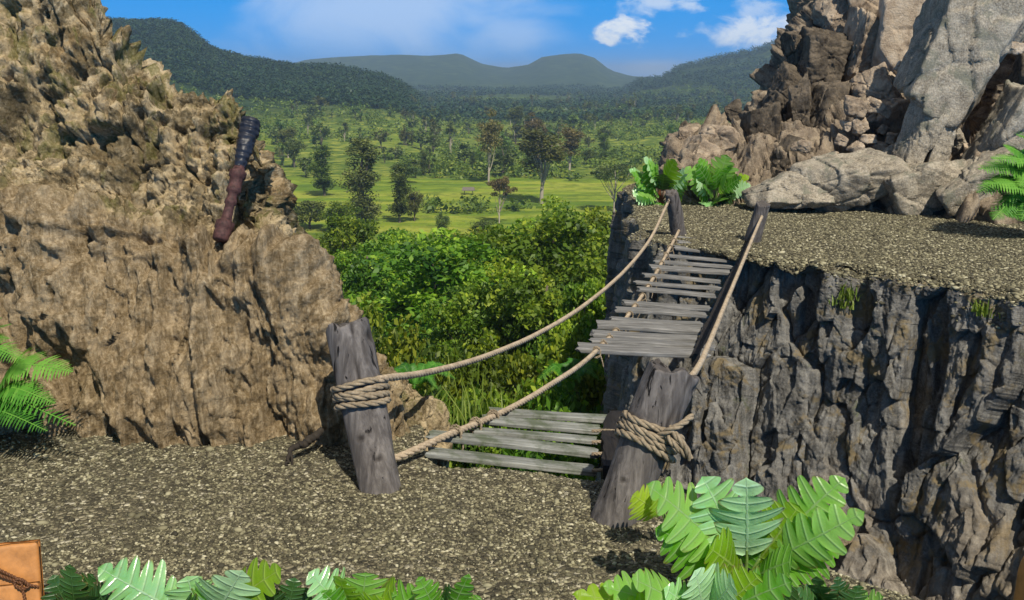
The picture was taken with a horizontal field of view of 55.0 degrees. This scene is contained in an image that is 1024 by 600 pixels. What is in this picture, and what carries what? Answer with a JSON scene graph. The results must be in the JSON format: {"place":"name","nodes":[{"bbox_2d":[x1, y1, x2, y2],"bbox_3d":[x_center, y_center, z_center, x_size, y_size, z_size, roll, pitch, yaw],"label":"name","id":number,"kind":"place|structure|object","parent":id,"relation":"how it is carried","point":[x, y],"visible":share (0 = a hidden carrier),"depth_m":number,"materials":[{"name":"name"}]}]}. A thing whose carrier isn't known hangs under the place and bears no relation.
{"place":"outdoors","nodes":[
{"label":"outdoors","id":0,"kind":"place"},
{"bbox_2d":[0,0,452,467],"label":"rock cliff","id":1,"kind":"structure","parent":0,"point":[142,301],"depth_m":7.24,"materials":[{"name":"stone"}]},
{"bbox_2d":[212,116,260,243],"bbox_3d":[-2.014,-0.884,7.187,0.154,0.895,0.579,5,14,19],"label":"wooden club","id":2,"kind":"object","parent":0,"point":[248,135],"visible":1,"depth_m":7.16,"materials":[{"name":"red wood"}]},
{"bbox_2d":[101,0,789,76],"label":"sky","id":3,"kind":"structure","parent":0,"point":[644,38],"materials":[{"name":"blue"}]},
{"bbox_2d":[131,25,771,388],"bbox_3d":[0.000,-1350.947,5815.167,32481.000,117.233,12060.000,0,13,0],"label":"terrain","id":4,"kind":"structure","parent":0,"point":[463,70],"depth_m":529.08,"materials":[{"name":"plant"}]},
{"bbox_2d":[106,16,418,116],"bbox_3d":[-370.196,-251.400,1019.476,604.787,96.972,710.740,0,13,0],"label":"forest","id":5,"kind":"object","parent":4,"relation":"on","point":[378,90],"visible":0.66,"depth_m":809.35,"materials":[{"name":"plant"}]},
{"bbox_2d":[277,126,298,157],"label":"tall tree","id":6,"kind":"object","parent":4,"relation":"on","point":[284,135],"visible":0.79,"depth_m":426.85,"materials":[{"name":"green plant"}]},
{"bbox_2d":[282,136,307,166],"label":"round tree","id":7,"kind":"object","parent":4,"relation":"on","point":[292,145],"visible":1,"depth_m":384.94,"materials":[{"name":"green plant"}]},
{"bbox_2d":[293,199,326,228],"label":"round tree","id":8,"kind":"object","parent":4,"relation":"on","point":[301,212],"visible":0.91,"depth_m":230.68,"materials":[{"name":"green plant"}]},
{"bbox_2d":[302,144,339,195],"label":"columnar tree","id":9,"kind":"object","parent":4,"relation":"on","point":[324,179],"visible":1,"depth_m":292.49,"materials":[{"name":"green plant"}]},
{"bbox_2d":[310,122,333,144],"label":"round tree","id":10,"kind":"object","parent":4,"relation":"on","point":[317,132],"visible":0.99,"depth_m":469.42,"materials":[{"name":"green plant"}]},
{"bbox_2d":[317,200,363,230],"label":"round tree","id":11,"kind":"object","parent":4,"relation":"on","point":[338,208],"visible":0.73,"depth_m":226.55,"materials":[{"name":"green plant"}]},
{"bbox_2d":[312,213,379,293],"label":"broadleaf tree","id":12,"kind":"object","parent":4,"relation":"on","point":[344,237],"visible":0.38,"depth_m":105.15,"materials":[{"name":"green plant"}]},
{"bbox_2d":[339,138,382,220],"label":"columnar tree","id":13,"kind":"object","parent":4,"relation":"on","point":[362,180],"visible":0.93,"depth_m":236.06,"materials":[{"name":"green plant"}]},
{"bbox_2d":[331,233,412,348],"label":"broadleaf tree","id":14,"kind":"object","parent":4,"relation":"on","point":[356,280],"visible":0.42,"depth_m":62.43,"materials":[{"name":"green plant"}]},
{"bbox_2d":[347,290,402,363],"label":"bush","id":15,"kind":"object","parent":4,"relation":"on","point":[373,321],"visible":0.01,"depth_m":33.83,"materials":[{"name":"green plant"}]},
{"bbox_2d":[385,164,415,222],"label":"columnar tree","id":16,"kind":"object","parent":4,"relation":"on","point":[399,206],"visible":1,"depth_m":238.98,"materials":[{"name":"green plant"}]},
{"bbox_2d":[353,227,447,284],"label":"broadleaf tree","id":17,"kind":"object","parent":4,"relation":"on","point":[389,231],"visible":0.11,"depth_m":96.37,"materials":[{"name":"green plant"}]},
{"bbox_2d":[389,158,422,177],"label":"round tree","id":18,"kind":"object","parent":4,"relation":"on","point":[409,169],"visible":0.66,"depth_m":329.92,"materials":[{"name":"green plant"}]},
{"bbox_2d":[371,312,454,393],"bbox_3d":[-3.151,3.374,28.280,3.839,6.127,4.161,5,14,20],"label":"bush","id":19,"kind":"object","parent":4,"relation":"on","point":[414,344],"visible":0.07,"depth_m":27.61,"materials":[{"name":"green plant"}]},
{"bbox_2d":[405,190,424,220],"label":"round tree","id":20,"kind":"object","parent":4,"relation":"on","point":[415,201],"visible":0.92,"depth_m":242.55,"materials":[{"name":"green plant"}]},
{"bbox_2d":[394,361,455,387],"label":"fern","id":21,"kind":"object","parent":4,"relation":"on","point":[403,367],"visible":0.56,"depth_m":21.99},
{"bbox_2d":[420,131,440,153],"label":"round tree","id":22,"kind":"object","parent":4,"relation":"on","point":[436,141],"visible":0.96,"depth_m":456.72,"materials":[{"name":"green plant"}]},
{"bbox_2d":[391,340,479,410],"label":"bush","id":23,"kind":"object","parent":4,"relation":"on","point":[467,375],"visible":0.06,"depth_m":25.75,"materials":[{"name":"green plant"}]},
{"bbox_2d":[395,362,480,466],"bbox_3d":[-1.804,4.099,23.787,3.047,5.480,3.305,-4,14,-17],"label":"bush","id":24,"kind":"object","parent":4,"relation":"on","point":[433,387],"visible":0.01,"depth_m":22.77,"materials":[{"name":"green plant"}]},
{"bbox_2d":[345,227,539,363],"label":"broadleaf tree","id":25,"kind":"object","parent":4,"relation":"on","point":[438,269],"visible":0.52,"depth_m":51.45,"materials":[{"name":"green plant"}]},
{"bbox_2d":[395,327,519,427],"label":"long grass","id":26,"kind":"structure","parent":4,"relation":"on","point":[463,406],"depth_m":20.89,"materials":[{"name":"plant"}]},
{"bbox_2d":[165,25,758,260],"bbox_3d":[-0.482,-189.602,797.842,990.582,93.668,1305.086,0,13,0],"label":"scrub","id":27,"kind":"object","parent":4,"relation":"on","point":[473,204],"visible":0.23,"depth_m":524.96,"materials":[{"name":"green plant"}]},
{"bbox_2d":[420,278,526,390],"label":"broadleaf tree","id":28,"kind":"object","parent":4,"relation":"on","point":[456,326],"visible":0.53,"depth_m":42.29,"materials":[{"name":"green plant"}]},
{"bbox_2d":[474,109,503,181],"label":"tall tree","id":29,"kind":"object","parent":4,"relation":"on","point":[488,138],"visible":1,"depth_m":326.75,"materials":[{"name":"green plant"}]},
{"bbox_2d":[449,377,547,469],"bbox_3d":[-0.703,4.282,23.650,3.491,5.147,3.182,7,15,28],"label":"bush","id":30,"kind":"object","parent":4,"relation":"on","point":[531,386],"visible":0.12,"depth_m":22.98,"materials":[{"name":"green plant"}]},
{"bbox_2d":[484,148,517,175],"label":"round tree","id":31,"kind":"object","parent":4,"relation":"on","point":[500,161],"visible":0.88,"depth_m":352.56,"materials":[{"name":"green plant"}]},
{"bbox_2d":[460,216,542,284],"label":"broadleaf tree","id":32,"kind":"object","parent":4,"relation":"on","point":[482,262],"visible":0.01,"depth_m":75.01,"materials":[{"name":"green plant"}]},
{"bbox_2d":[486,176,517,222],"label":"spreading tree","id":33,"kind":"object","parent":4,"relation":"on","point":[498,185],"visible":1,"depth_m":238.20,"materials":[{"name":"green plant"}]},
{"bbox_2d":[461,335,553,409],"bbox_3d":[-0.061,3.599,28.555,3.259,5.271,3.575,5,14,22],"label":"bush","id":34,"kind":"object","parent":4,"relation":"on","point":[512,371],"visible":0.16,"depth_m":27.66,"materials":[{"name":"green plant"}]},
{"bbox_2d":[504,105,524,138],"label":"tall tree","id":35,"kind":"object","parent":4,"relation":"on","point":[516,111],"visible":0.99,"depth_m":605.80,"materials":[{"name":"green plant"}]},
{"bbox_2d":[463,255,604,389],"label":"broadleaf tree","id":36,"kind":"object","parent":4,"relation":"on","point":[522,317],"visible":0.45,"depth_m":40.33,"materials":[{"name":"green plant"}]},
{"bbox_2d":[473,359,594,469],"bbox_3d":[0.995,4.128,23.570,3.668,5.401,3.384,12,17,41],"label":"bush","id":37,"kind":"object","parent":4,"relation":"on","point":[539,406],"visible":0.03,"depth_m":22.84,"materials":[{"name":"green plant"}]},
{"bbox_2d":[524,112,547,142],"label":"tall tree","id":38,"kind":"object","parent":4,"relation":"on","point":[534,123],"visible":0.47,"depth_m":441.60,"materials":[{"name":"green plant"}]},
{"bbox_2d":[470,208,610,373],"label":"broadleaf tree","id":39,"kind":"object","parent":4,"relation":"on","point":[566,264],"visible":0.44,"depth_m":57.12,"materials":[{"name":"green plant"}]},
{"bbox_2d":[515,127,571,203],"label":"tall tree","id":40,"kind":"object","parent":4,"relation":"on","point":[532,148],"visible":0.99,"depth_m":273.96,"materials":[{"name":"green plant"}]},
{"bbox_2d":[500,380,603,480],"bbox_3d":[1.706,4.689,22.061,3.907,5.760,3.562,-7,14,-27],"label":"bush","id":41,"kind":"object","parent":4,"relation":"on","point":[567,405],"visible":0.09,"depth_m":21.24,"materials":[{"name":"green plant"}]},
{"bbox_2d":[505,327,606,423],"bbox_3d":[1.353,3.470,26.658,3.808,5.607,3.513,-5,14,-21],"label":"bush","id":42,"kind":"object","parent":4,"relation":"on","point":[591,388],"visible":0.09,"depth_m":25.87,"materials":[{"name":"green plant"}]},
{"bbox_2d":[525,274,605,366],"bbox_3d":[2.520,2.541,37.438,3.843,7.206,3.259,-7,14,-27],"label":"broadleaf tree","id":43,"kind":"object","parent":4,"relation":"on","point":[575,296],"visible":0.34,"depth_m":36.60,"materials":[{"name":"green plant"}]},
{"bbox_2d":[532,194,606,259],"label":"broadleaf tree","id":44,"kind":"object","parent":4,"relation":"on","point":[554,207],"visible":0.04,"depth_m":91.11,"materials":[{"name":"green plant"}]},
{"bbox_2d":[557,124,586,174],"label":"tall tree","id":45,"kind":"object","parent":4,"relation":"on","point":[572,138],"visible":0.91,"depth_m":355.66,"materials":[{"name":"green plant"}]},
{"bbox_2d":[548,317,604,406],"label":"bush","id":46,"kind":"object","parent":4,"relation":"on","point":[593,324],"depth_m":29.23,"materials":[{"name":"green plant"}]},
{"bbox_2d":[556,206,611,314],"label":"broadleaf tree","id":47,"kind":"object","parent":4,"relation":"on","point":[597,220],"visible":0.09,"depth_m":66.66,"materials":[{"name":"green plant"}]},
{"bbox_2d":[407,38,775,121],"bbox_3d":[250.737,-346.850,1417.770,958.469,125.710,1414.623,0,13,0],"label":"forest","id":48,"kind":"object","parent":4,"relation":"on","point":[447,108],"visible":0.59,"depth_m":1314.36,"materials":[{"name":"plant"}]},
{"bbox_2d":[597,133,611,159],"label":"columnar tree","id":49,"kind":"object","parent":4,"relation":"on","point":[605,147],"visible":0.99,"depth_m":420.76,"materials":[{"name":"green plant"}]},
{"bbox_2d":[590,163,637,211],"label":"spreading tree","id":50,"kind":"object","parent":4,"relation":"on","point":[604,171],"visible":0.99,"depth_m":258.44,"materials":[{"name":"green plant"}]},
{"bbox_2d":[0,424,915,599],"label":"gravel ledge","id":51,"kind":"object","parent":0,"point":[101,511],"visible":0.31,"depth_m":5.97,"materials":[{"name":"gravel"}]},
{"bbox_2d":[0,539,44,599],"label":"leather journal","id":52,"kind":"object","parent":51,"relation":"on","point":[21,572],"visible":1,"depth_m":4.62,"materials":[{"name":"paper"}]},
{"bbox_2d":[0,334,75,432],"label":"fern","id":53,"kind":"object","parent":51,"relation":"on","point":[14,388],"visible":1,"depth_m":6.64,"materials":[{"name":"plant"}]},
{"bbox_2d":[40,564,124,599],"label":"lobed plant","id":54,"kind":"object","parent":51,"relation":"on","point":[71,585],"visible":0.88,"depth_m":4.58,"materials":[{"name":"green plant"}]},
{"bbox_2d":[98,555,281,599],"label":"lobed plant","id":55,"kind":"object","parent":51,"relation":"on","point":[254,583],"visible":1,"depth_m":4.43,"materials":[{"name":"green plant"}]},
{"bbox_2d":[263,578,312,599],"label":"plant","id":56,"kind":"object","parent":51,"relation":"on","point":[292,591],"visible":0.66,"depth_m":4.49,"materials":[{"name":"green plant"}]},
{"bbox_2d":[285,427,324,465],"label":"dead branch","id":57,"kind":"object","parent":51,"relation":"on","point":[308,440],"visible":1,"depth_m":6.80,"materials":[{"name":"brown wood"}]},
{"bbox_2d":[306,565,418,599],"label":"lobed plant","id":58,"kind":"object","parent":51,"relation":"on","point":[335,586],"visible":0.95,"depth_m":4.43,"materials":[{"name":"green plant"}]},
{"bbox_2d":[325,317,400,494],"bbox_3d":[-0.945,0.772,6.436,0.719,1.290,0.389,12,17,41],"label":"bridge post","id":59,"kind":"object","parent":51,"relation":"on","point":[360,399],"visible":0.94,"depth_m":6.32,"materials":[{"name":"grey wood"}]},
{"bbox_2d":[412,574,481,599],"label":"lobed plant","id":60,"kind":"object","parent":51,"relation":"on","point":[425,590],"visible":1,"depth_m":4.42,"materials":[{"name":"green plant"}]},
{"bbox_2d":[374,199,762,480],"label":"rope bridge","id":61,"kind":"structure","parent":51,"relation":"on","point":[618,340],"depth_m":9.35,"materials":[{"name":"grey wood"}]},
{"bbox_2d":[665,189,686,235],"bbox_3d":[2.978,-1.486,17.879,0.282,1.108,0.708,9,16,35],"label":"bridge post","id":62,"kind":"object","parent":61,"relation":"attached to","point":[675,215],"visible":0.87,"depth_m":17.70,"materials":[{"name":"grey wood"}]},
{"bbox_2d":[590,358,698,527],"bbox_3d":[0.766,0.941,5.883,0.688,1.169,0.491,0,13,0],"label":"bridge post","id":63,"kind":"object","parent":51,"relation":"on","point":[650,423],"visible":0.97,"depth_m":5.74,"materials":[{"name":"grey wood"}]},
{"bbox_2d":[628,483,665,521],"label":"lobed plant","id":64,"kind":"object","parent":51,"relation":"on","point":[644,503],"visible":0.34,"depth_m":5.34,"materials":[{"name":"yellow plant"}]},
{"bbox_2d":[572,562,791,599],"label":"lobed plant","id":65,"kind":"object","parent":51,"relation":"on","point":[725,584],"visible":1,"depth_m":4.51,"materials":[{"name":"green plant"}]},
{"bbox_2d":[646,475,864,596],"bbox_3d":[1.149,1.165,4.819,1.025,0.714,0.420,0,13,0],"label":"lobed plant","id":66,"kind":"object","parent":51,"relation":"on","point":[795,538],"visible":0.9,"depth_m":4.78,"materials":[{"name":"green plant"}]},
{"bbox_2d":[797,576,883,599],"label":"lobed plant","id":67,"kind":"object","parent":51,"relation":"on","point":[818,591],"visible":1,"depth_m":4.51,"materials":[{"name":"green plant"}]},
{"bbox_2d":[1013,556,1023,599],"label":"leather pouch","id":68,"kind":"object","parent":51,"relation":"on","point":[1019,592],"visible":1,"depth_m":4.45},
{"bbox_2d":[593,184,1023,599],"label":"gorge wall","id":69,"kind":"structure","parent":0,"point":[901,410],"depth_m":14.78,"materials":[{"name":"stone"}]},
{"bbox_2d":[537,358,607,381],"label":"fern","id":70,"kind":"object","parent":69,"relation":"on","point":[569,364],"visible":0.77,"depth_m":21.81,"materials":[{"name":"plant"}]},
{"bbox_2d":[629,156,688,205],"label":"lobed plant","id":71,"kind":"object","parent":69,"relation":"on","point":[651,179],"visible":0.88,"depth_m":22.18,"materials":[{"name":"green plant"}]},
{"bbox_2d":[744,200,770,242],"bbox_3d":[4.279,-1.300,17.264,0.279,0.925,0.502,-8,15,-31],"label":"bridge post","id":72,"kind":"object","parent":69,"relation":"on","point":[762,207],"visible":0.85,"depth_m":17.12,"materials":[{"name":"grey wood"}]},
{"bbox_2d":[741,171,827,210],"bbox_3d":[6.067,-2.349,21.405,1.992,0.933,1.330,0,13,0],"label":"boulder","id":73,"kind":"object","parent":69,"relation":"on","point":[779,190],"visible":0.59,"depth_m":20.99,"materials":[{"name":"stone"}]},
{"bbox_2d":[774,193,834,208],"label":"boulder","id":74,"kind":"object","parent":73,"relation":"on","point":[816,200],"visible":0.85,"depth_m":20.81,"materials":[{"name":"stone"}]},
{"bbox_2d":[617,183,1023,306],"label":"gravel","id":75,"kind":"structure","parent":69,"relation":"on","point":[951,266],"depth_m":17.52,"materials":[{"name":"gravel"}]},
{"bbox_2d":[644,0,1023,223],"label":"rock slope","id":76,"kind":"structure","parent":69,"relation":"on","point":[751,156],"depth_m":23.85,"materials":[{"name":"stone"}]},
{"bbox_2d":[678,127,698,139],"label":"boulder","id":77,"kind":"object","parent":76,"relation":"on","point":[684,133],"visible":0.66,"depth_m":25.07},
{"bbox_2d":[676,134,721,158],"bbox_3d":[4.509,-3.513,24.470,1.230,1.279,1.354,0,13,0],"label":"boulder","id":78,"kind":"object","parent":76,"relation":"on","point":[707,149],"visible":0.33,"depth_m":23.91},
{"bbox_2d":[685,155,750,206],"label":"lobed plant","id":79,"kind":"object","parent":76,"relation":"on","point":[726,178],"visible":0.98,"depth_m":22.01,"materials":[{"name":"green plant"}]},
{"bbox_2d":[699,124,744,155],"bbox_3d":[5.294,-3.792,24.788,1.228,1.267,1.378,7,15,28],"label":"boulder","id":80,"kind":"object","parent":76,"relation":"on","point":[728,135],"visible":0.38,"depth_m":24.12,"materials":[{"name":"stone"}]},
{"bbox_2d":[724,99,741,122],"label":"boulder","id":81,"kind":"object","parent":80,"relation":"on","point":[732,109],"visible":0.81,"depth_m":25.23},
{"bbox_2d":[738,101,781,138],"bbox_3d":[6.280,-4.100,24.768,1.120,1.816,1.443,0,13,0],"label":"rock block","id":82,"kind":"object","parent":76,"relation":"on","point":[766,118],"visible":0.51,"depth_m":24.10,"materials":[{"name":"stone"}]},
{"bbox_2d":[762,61,803,115],"bbox_3d":[7.189,-5.507,25.609,1.102,1.409,1.131,0,13,0],"label":"rock block","id":83,"kind":"object","parent":76,"relation":"on","point":[786,76],"visible":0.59,"depth_m":25.39,"materials":[{"name":"stone"}]},
{"bbox_2d":[767,134,813,171],"bbox_3d":[6.316,-3.150,23.312,1.414,1.512,0.838,0,13,0],"label":"rock slab","id":84,"kind":"object","parent":76,"relation":"on","point":[786,142],"visible":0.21,"depth_m":23.02,"materials":[{"name":"stone"}]},
{"bbox_2d":[780,31,802,64],"bbox_3d":[7.736,-6.697,26.386,1.007,1.008,0.948,0,13,0],"label":"rock block","id":85,"kind":"object","parent":76,"relation":"on","point":[791,44],"visible":0.47,"depth_m":26.13,"materials":[{"name":"stone"}]},
{"bbox_2d":[786,70,811,126],"bbox_3d":[7.236,-4.599,24.719,0.675,2.281,1.149,3,13,12],"label":"rock block","id":86,"kind":"object","parent":76,"relation":"on","point":[799,106],"visible":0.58,"depth_m":24.29,"materials":[{"name":"stone"}]},
{"bbox_2d":[790,139,811,152],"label":"loose rock","id":87,"kind":"object","parent":76,"relation":"on","point":[803,146],"visible":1,"depth_m":22.08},
{"bbox_2d":[795,26,852,83],"bbox_3d":[8.213,-6.309,25.852,1.474,1.764,1.498,0,13,0],"label":"rock block","id":88,"kind":"object","parent":76,"relation":"on","point":[824,55],"visible":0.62,"depth_m":25.30,"materials":[{"name":"stone"}]},
{"bbox_2d":[811,0,848,32],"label":"boulder","id":89,"kind":"object","parent":76,"relation":"on","point":[831,15],"visible":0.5,"depth_m":26.46,"materials":[{"name":"stone"}]},
{"bbox_2d":[810,79,851,129],"bbox_3d":[7.776,-4.359,24.476,1.113,2.200,1.436,0,13,0],"label":"rock block","id":90,"kind":"object","parent":76,"relation":"on","point":[825,96],"visible":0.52,"depth_m":24.10,"materials":[{"name":"stone"}]},
{"bbox_2d":[841,5,878,81],"bbox_3d":[9.158,-6.415,25.696,1.112,2.546,1.605,0,13,0],"label":"rock block","id":91,"kind":"object","parent":76,"relation":"on","point":[860,29],"visible":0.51,"depth_m":25.20,"materials":[{"name":"stone"}]},
{"bbox_2d":[852,117,869,135],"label":"loose rock","id":92,"kind":"object","parent":76,"relation":"on","point":[860,127],"visible":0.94,"depth_m":22.53,"materials":[{"name":"stone"}]},
{"bbox_2d":[843,95,869,118],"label":"loose rock","id":93,"kind":"object","parent":92,"relation":"on","point":[855,107],"visible":0.99,"depth_m":22.40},
{"bbox_2d":[847,0,878,15],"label":"rock block","id":94,"kind":"object","parent":76,"relation":"on","point":[870,5],"visible":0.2,"depth_m":26.05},
{"bbox_2d":[864,96,887,113],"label":"loose rock","id":95,"kind":"object","parent":76,"relation":"on","point":[878,106],"visible":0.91,"depth_m":22.43,"materials":[{"name":"stone"}]},
{"bbox_2d":[849,62,903,100],"bbox_3d":[9.000,-5.144,24.092,1.445,1.341,1.245,0,13,0],"label":"boulder","id":96,"kind":"object","parent":76,"relation":"on","point":[875,82],"visible":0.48,"depth_m":23.68,"materials":[{"name":"stone"}]},
{"bbox_2d":[866,98,910,137],"bbox_3d":[9.016,-4.304,23.590,1.217,1.063,0.875,0,13,0],"label":"boulder","id":97,"kind":"object","parent":76,"relation":"on","point":[894,122],"visible":0.51,"depth_m":23.28,"materials":[{"name":"stone"}]},
{"bbox_2d":[871,0,924,74],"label":"rock slab","id":98,"kind":"object","parent":76,"relation":"on","point":[896,18],"visible":0.31,"depth_m":24.29,"materials":[{"name":"stone"}]},
{"bbox_2d":[892,101,950,165],"bbox_3d":[8.858,-3.453,21.360,1.014,1.897,1.052,0,13,0],"label":"rock slab","id":99,"kind":"object","parent":76,"relation":"on","point":[918,136],"visible":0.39,"depth_m":21.04,"materials":[{"name":"stone"}]},
{"bbox_2d":[878,159,967,215],"bbox_3d":[8.853,-2.340,20.863,2.308,1.324,1.322,0,13,0],"label":"boulder","id":100,"kind":"object","parent":76,"relation":"on","point":[912,192],"visible":0.72,"depth_m":20.32,"materials":[{"name":"stone"}]},
{"bbox_2d":[923,127,956,162],"bbox_3d":[9.207,-3.333,21.185,0.641,1.433,0.750,3,13,12],"label":"rock slab","id":101,"kind":"object","parent":76,"relation":"on","point":[942,147],"visible":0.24,"depth_m":20.95,"materials":[{"name":"stone"}]},
{"bbox_2d":[893,0,1023,130],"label":"rock slab","id":102,"kind":"object","parent":76,"relation":"on","point":[956,53],"visible":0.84,"depth_m":20.62,"materials":[{"name":"stone"}]},
{"bbox_2d":[951,128,966,157],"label":"stone","id":103,"kind":"object","parent":102,"relation":"on","point":[957,147],"visible":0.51,"depth_m":21.84,"materials":[{"name":"stone"}]},
{"bbox_2d":[960,79,1023,159],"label":"rock slab","id":104,"kind":"object","parent":76,"relation":"on","point":[1002,124],"visible":0.43,"depth_m":20.51,"materials":[{"name":"stone"}]},
{"bbox_2d":[1008,53,1023,84],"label":"boulder","id":105,"kind":"object","parent":76,"relation":"on","point":[1016,75],"visible":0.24,"depth_m":21.82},
{"bbox_2d":[790,148,911,211],"bbox_3d":[7.224,-2.548,21.141,2.415,1.364,1.353,0,13,0],"label":"boulder","id":106,"kind":"object","parent":69,"relation":"on","point":[847,181],"visible":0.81,"depth_m":20.83,"materials":[{"name":"stone"}]},
{"bbox_2d":[709,246,1023,333],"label":"gravel","id":107,"kind":"structure","parent":69,"relation":"on","point":[933,283],"depth_m":14.65,"materials":[{"name":"gravel"}]},
{"bbox_2d":[935,147,1015,216],"bbox_3d":[9.396,-2.418,20.263,1.820,1.429,1.238,-3,13,-13],"label":"boulder","id":108,"kind":"object","parent":69,"relation":"on","point":[951,195],"visible":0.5,"depth_m":19.83,"materials":[{"name":"stone"}]},
{"bbox_2d":[975,131,1023,221],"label":"fern","id":109,"kind":"object","parent":69,"relation":"on","point":[1012,185],"visible":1,"depth_m":17.40,"materials":[{"name":"plant"}]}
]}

